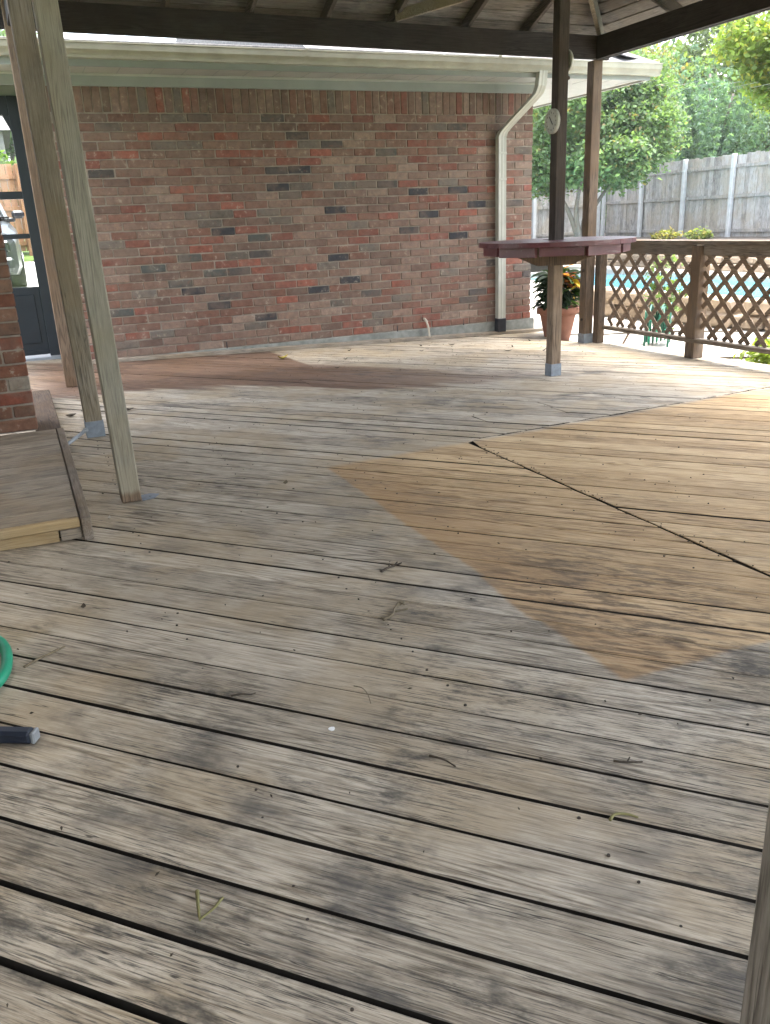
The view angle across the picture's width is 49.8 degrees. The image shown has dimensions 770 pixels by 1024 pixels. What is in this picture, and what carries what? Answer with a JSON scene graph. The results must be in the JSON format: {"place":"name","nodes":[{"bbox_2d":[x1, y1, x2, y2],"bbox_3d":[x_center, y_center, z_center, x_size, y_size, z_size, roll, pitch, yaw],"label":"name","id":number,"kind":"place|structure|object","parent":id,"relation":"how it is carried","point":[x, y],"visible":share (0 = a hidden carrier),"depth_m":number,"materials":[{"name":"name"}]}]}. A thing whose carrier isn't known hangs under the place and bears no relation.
{"place":"outdoors","nodes":[
{"label":"outdoors","id":0,"kind":"place"},
{"bbox_2d":[22,249,33,260],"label":"grass verge","id":1,"kind":"object","parent":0,"point":[27,256],"depth_m":17.90,"materials":[{"name":"green plant"}]},
{"bbox_2d":[0,150,25,245],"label":"hedge","id":2,"kind":"object","parent":1,"relation":"on","point":[5,158],"visible":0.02,"depth_m":18.33,"materials":[{"name":"green plant"}]},
{"bbox_2d":[0,164,33,261],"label":"cedar fence","id":3,"kind":"object","parent":1,"relation":"on","point":[9,177],"visible":0.15,"depth_m":17.78,"materials":[{"name":"brown wood"}]},
{"bbox_2d":[10,262,50,357],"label":"driveway","id":4,"kind":"structure","parent":0,"point":[31,278],"depth_m":14.65,"materials":[{"name":"concrete"}]},
{"bbox_2d":[0,203,27,286],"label":"parked car","id":5,"kind":"object","parent":4,"relation":"on","point":[15,261],"visible":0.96,"depth_m":13.33,"materials":[{"name":"silver metal"}]},
{"bbox_2d":[0,328,769,1023],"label":"deck","id":6,"kind":"structure","parent":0,"point":[368,862],"depth_m":2.31,"materials":[{"name":"grey wood"}]},
{"bbox_2d":[0,636,12,687],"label":"garden hose","id":7,"kind":"object","parent":6,"relation":"on","point":[6,653],"visible":1,"depth_m":2.44,"materials":[{"name":"green rubber"}]},
{"bbox_2d":[0,726,39,743],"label":"spray wand","id":8,"kind":"object","parent":6,"relation":"on","point":[20,735],"visible":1,"depth_m":2.10,"materials":[{"name":"black plastic"}]},
{"bbox_2d":[23,646,64,667],"bbox_3d":[-1.040,0.440,2.537,0.011,0.008,0.148,10,23,31],"label":"seed stalk","id":9,"kind":"object","parent":6,"relation":"on","point":[39,658],"visible":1,"depth_m":2.53,"materials":[{"name":"plant"}]},
{"bbox_2d":[32,390,60,432],"bbox_3d":[-2.405,-0.716,5.851,0.155,0.038,1.520,-10,21,-21],"label":"plank","id":10,"kind":"object","parent":6,"relation":"on","point":[46,415],"visible":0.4,"depth_m":5.72,"materials":[{"name":"wood"}]},
{"bbox_2d":[0,428,93,550],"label":"wooden step","id":11,"kind":"object","parent":6,"relation":"on","point":[42,500],"visible":1,"depth_m":3.85,"materials":[{"name":"brown wood"}]},
{"bbox_2d":[141,493,158,500],"bbox_3d":[-1.153,-0.079,4.085,0.089,0.006,0.100,-10,21,-21],"label":"metal plate","id":12,"kind":"object","parent":6,"relation":"on","point":[148,496],"visible":0.93,"depth_m":4.08,"materials":[{"name":"metal"}]},
{"bbox_2d":[195,889,223,921],"bbox_3d":[-0.337,0.747,1.593,0.056,0.009,0.078,-10,21,-21],"label":"twig","id":13,"kind":"object","parent":6,"relation":"on","point":[200,917],"visible":1,"depth_m":1.58,"materials":[{"name":"beige wood"}]},
{"bbox_2d":[231,692,255,696],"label":"twig","id":14,"kind":"object","parent":6,"relation":"on","point":[242,694],"visible":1,"depth_m":2.30,"materials":[{"name":"wood"}]},
{"bbox_2d":[6,339,756,1006],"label":"leaf crumbs","id":15,"kind":"object","parent":6,"relation":"on","point":[434,553],"visible":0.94,"depth_m":3.63,"materials":[{"name":"brown plant"}]},
{"bbox_2d":[0,0,769,1023],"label":"gazebo","id":16,"kind":"object","parent":6,"relation":"on","point":[598,32],"visible":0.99,"depth_m":6.69,"materials":[{"name":"wood"}]},
{"bbox_2d":[68,428,88,444],"bbox_3d":[-1.890,-0.463,5.102,0.029,0.028,0.366,-3,19,-1],"label":"conduit","id":17,"kind":"object","parent":16,"relation":"attached to","point":[78,435],"visible":0.88,"depth_m":5.10,"materials":[{"name":"metal"}]},
{"bbox_2d":[544,108,559,133],"bbox_3d":[1.321,-3.087,6.560,0.028,0.184,0.184,-10,21,-21],"label":"thermometer","id":18,"kind":"object","parent":16,"relation":"attached to","point":[552,121],"visible":1,"depth_m":6.54,"materials":[{"name":"beige plastic"}]},
{"bbox_2d":[479,236,635,265],"bbox_3d":[1.423,-2.162,6.913,1.276,0.200,1.276,-10,21,-21],"label":"bar table","id":19,"kind":"object","parent":16,"relation":"attached to","point":[548,252],"visible":0.98,"depth_m":6.49,"materials":[{"name":"red paint"}]},
{"bbox_2d":[568,49,573,79],"bbox_3d":[1.429,-3.493,6.486,0.046,0.214,0.170,-10,21,-21],"label":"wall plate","id":20,"kind":"object","parent":16,"relation":"attached to","point":[571,59],"depth_m":6.42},
{"bbox_2d":[380,562,401,572],"bbox_3d":[0.021,0.206,3.163,0.107,0.017,0.029,-16,24,-34],"label":"twig","id":21,"kind":"object","parent":6,"relation":"on","point":[389,566],"visible":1,"depth_m":3.16,"materials":[{"name":"brown wood"}]},
{"bbox_2d":[383,601,407,620],"bbox_3d":[0.044,0.332,2.786,0.052,0.017,0.143,7,22,26],"label":"seed stalk","id":22,"kind":"object","parent":6,"relation":"on","point":[394,611],"visible":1,"depth_m":2.79,"materials":[{"name":"beige plant"}]},
{"bbox_2d":[423,318,430,336],"bbox_3d":[0.487,-2.160,9.725,0.037,0.222,0.105,-18,25,-37],"label":"pipe stub","id":23,"kind":"object","parent":6,"relation":"on","point":[425,320],"visible":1,"depth_m":9.70,"materials":[{"name":"beige plastic"}]},
{"bbox_2d":[429,754,455,766],"bbox_3d":[0.140,0.599,2.005,0.075,0.006,0.009,11,24,34],"label":"twig","id":24,"kind":"object","parent":6,"relation":"on","point":[433,756],"visible":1,"depth_m":2.01,"materials":[{"name":"wood"}]},
{"bbox_2d":[608,812,637,820],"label":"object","id":25,"kind":"object","parent":6,"relation":"on","point":[611,817],"visible":1,"depth_m":1.80,"materials":[{"name":"beige plant"}]},
{"bbox_2d":[613,757,642,762],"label":"twig","id":26,"kind":"object","parent":6,"relation":"on","point":[620,761],"visible":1,"depth_m":1.98,"materials":[{"name":"wood"}]},
{"bbox_2d":[592,239,769,358],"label":"lattice railing","id":27,"kind":"object","parent":6,"relation":"on","point":[704,253],"visible":0.89,"depth_m":7.92,"materials":[{"name":"brown wood"}]},
{"bbox_2d":[9,11,766,239],"label":"sky","id":28,"kind":"structure","parent":0,"point":[66,35],"materials":[{"name":"white"}]},
{"bbox_2d":[529,284,769,360],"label":"patio","id":29,"kind":"structure","parent":0,"point":[674,345],"depth_m":10.32,"materials":[{"name":"concrete"}]},
{"bbox_2d":[537,305,578,340],"bbox_3d":[2.039,-2.179,9.811,0.493,0.486,0.493,-10,21,-21],"label":"flower pot","id":30,"kind":"object","parent":29,"relation":"on","point":[568,317],"visible":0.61,"depth_m":9.65,"materials":[{"name":"ceramic"}]},
{"bbox_2d":[530,264,580,314],"bbox_3d":[2.005,-2.579,9.678,0.706,0.579,0.704,-10,21,-21],"label":"croton","id":31,"kind":"object","parent":30,"relation":"in","point":[571,289],"visible":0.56,"depth_m":9.55,"materials":[{"name":"green plant"}]},
{"bbox_2d":[622,319,637,343],"bbox_3d":[2.871,-2.123,9.721,0.226,0.364,0.027,-7,20,-13],"label":"stake","id":32,"kind":"object","parent":29,"relation":"on","point":[625,339],"depth_m":9.72,"materials":[{"name":"white plastic"}]},
{"bbox_2d":[571,331,737,335],"bbox_3d":[3.189,-2.316,10.745,2.642,0.018,0.217,2,20,12],"label":"drip hose","id":33,"kind":"object","parent":29,"relation":"on","point":[626,333],"visible":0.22,"depth_m":10.74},
{"bbox_2d":[643,302,673,346],"bbox_3d":[3.231,-2.217,9.766,0.323,0.490,0.454,5,21,20],"label":"hose reel","id":34,"kind":"object","parent":29,"relation":"on","point":[650,324],"visible":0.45,"depth_m":9.69,"materials":[{"name":"green plastic"}]},
{"bbox_2d":[642,254,687,328],"bbox_3d":[3.559,-2.832,10.646,0.503,1.038,0.569,-10,21,-21],"label":"shrub","id":35,"kind":"object","parent":29,"relation":"on","point":[652,286],"visible":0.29,"depth_m":10.58,"materials":[{"name":"green plant"}]},
{"bbox_2d":[571,287,769,330],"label":"stone planter","id":36,"kind":"object","parent":29,"relation":"on","point":[746,304],"visible":0.22,"depth_m":10.92,"materials":[{"name":"beige stone"}]},
{"bbox_2d":[712,356,750,358],"bbox_3d":[5.006,-1.579,8.411,3.687,0.026,0.725,6,21,23],"label":"drip hose","id":37,"kind":"object","parent":29,"relation":"on","point":[731,357],"visible":0.23,"depth_m":8.69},
{"bbox_2d":[733,335,769,364],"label":"weed clump","id":38,"kind":"object","parent":29,"relation":"on","point":[760,358],"visible":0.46,"depth_m":8.13,"materials":[{"name":"green plant"}]},
{"bbox_2d":[530,217,769,271],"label":"garden bed","id":39,"kind":"object","parent":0,"point":[534,268],"depth_m":22.41,"materials":[{"name":"green plant"}]},
{"bbox_2d":[531,176,600,238],"bbox_3d":[2.430,-8.967,25.148,9.860,2.270,0.160,-10,21,-21],"label":"board fence","id":40,"kind":"object","parent":39,"relation":"on","point":[540,220],"visible":0.04,"depth_m":26.40,"materials":[{"name":"grey wood"}]},
{"bbox_2d":[533,111,609,224],"bbox_3d":[5.793,-13.948,32.345,8.819,6.812,6.931,-10,21,-21],"label":"shade tree","id":41,"kind":"object","parent":39,"relation":"on","point":[601,199],"depth_m":31.97,"materials":[{"name":"green plant"}]},
{"bbox_2d":[531,45,693,236],"bbox_3d":[5.371,-9.780,22.196,5.463,4.975,3.744,1,20,9],"label":"multi trunk tree","id":42,"kind":"object","parent":39,"relation":"on","point":[633,116],"visible":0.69,"depth_m":21.29,"materials":[{"name":"green plant"}]},
{"bbox_2d":[578,42,694,217],"bbox_3d":[8.754,-13.348,29.551,4.313,6.172,3.922,-10,21,-21],"label":"shade tree","id":43,"kind":"object","parent":39,"relation":"on","point":[652,50],"visible":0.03,"depth_m":28.29,"materials":[{"name":"green plant"}]},
{"bbox_2d":[650,225,683,239],"bbox_3d":[7.854,-7.732,23.199,0.862,0.535,0.932,-4,19,-3],"label":"garden plant","id":44,"kind":"object","parent":39,"relation":"on","point":[666,234],"visible":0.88,"depth_m":23.00,"materials":[{"name":"yellow plant"}]},
{"bbox_2d":[576,253,769,272],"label":"stone ledge","id":45,"kind":"object","parent":39,"relation":"on","point":[719,259],"visible":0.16,"depth_m":21.40,"materials":[{"name":"beige stone"}]},
{"bbox_2d":[641,40,704,95],"bbox_3d":[10.692,-17.383,37.578,8.748,8.520,7.802,-10,21,-21],"label":"shade tree","id":46,"kind":"object","parent":39,"relation":"on","point":[665,43],"visible":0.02,"depth_m":35.01,"materials":[{"name":"green plant"}]},
{"bbox_2d":[600,150,769,236],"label":"board fence","id":47,"kind":"object","parent":39,"relation":"on","point":[676,200],"visible":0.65,"depth_m":23.14,"materials":[{"name":"grey wood"}]},
{"bbox_2d":[683,226,713,239],"bbox_3d":[8.313,-7.361,22.096,0.782,0.484,0.714,15,26,41],"label":"garden plant","id":48,"kind":"object","parent":39,"relation":"on","point":[703,233],"visible":0.94,"depth_m":21.95,"materials":[{"name":"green plant"}]},
{"bbox_2d":[653,14,759,125],"bbox_3d":[14.575,-17.740,36.981,9.261,9.277,7.391,-10,21,-21],"label":"shade tree","id":49,"kind":"object","parent":39,"relation":"on","point":[702,36],"visible":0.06,"depth_m":35.01,"materials":[{"name":"green plant"}]},
{"bbox_2d":[647,38,769,218],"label":"shade tree","id":50,"kind":"object","parent":39,"relation":"on","point":[708,133],"visible":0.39,"depth_m":24.93,"materials":[{"name":"green plant"}]},
{"bbox_2d":[716,31,768,152],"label":"shade tree","id":51,"kind":"object","parent":39,"relation":"on","point":[735,92],"visible":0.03,"depth_m":32.91,"materials":[{"name":"green plant"}]},
{"bbox_2d":[531,273,769,297],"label":"water","id":52,"kind":"structure","parent":0,"point":[756,293],"depth_m":18.39,"materials":[{"name":"teal liquid"}]},
{"bbox_2d":[563,264,763,274],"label":"patio","id":53,"kind":"structure","parent":0,"point":[576,266],"depth_m":23.19,"materials":[{"name":"concrete"}]},
{"bbox_2d":[706,10,769,117],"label":"overhanging tree","id":54,"kind":"object","parent":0,"point":[742,51],"visible":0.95,"depth_m":11.86,"materials":[{"name":"green plant"}]},
{"label":"lawn","id":55,"kind":"structure","parent":0,"visible":0},
{"bbox_2d":[0,116,11,212],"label":"neighbour house","id":56,"kind":"structure","parent":55,"relation":"on","point":[4,136],"depth_m":28.35,"materials":[{"name":"grey"}]},
{"bbox_2d":[0,29,37,187],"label":"shade tree","id":57,"kind":"object","parent":55,"relation":"on","point":[10,151],"visible":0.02,"depth_m":35.52,"materials":[{"name":"green plant"}]},
{"bbox_2d":[0,36,766,433],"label":"house","id":58,"kind":"structure","parent":55,"relation":"on","point":[248,194],"depth_m":8.69,"materials":[{"name":"brick"}]},
{"bbox_2d":[0,96,59,355],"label":"door","id":59,"kind":"structure","parent":58,"relation":"in","point":[34,309],"depth_m":8.48,"materials":[{"name":"blue paint"}]},
{"bbox_2d":[530,267,769,298],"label":"pool coping","id":60,"kind":"object","parent":55,"relation":"on","point":[717,277],"visible":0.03,"depth_m":19.76,"materials":[{"name":"beige stone"}]},
{"bbox_2d":[738,101,769,222],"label":"shade tree","id":61,"kind":"object","parent":55,"relation":"on","point":[767,132],"visible":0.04,"depth_m":26.00,"materials":[{"name":"green plant"}]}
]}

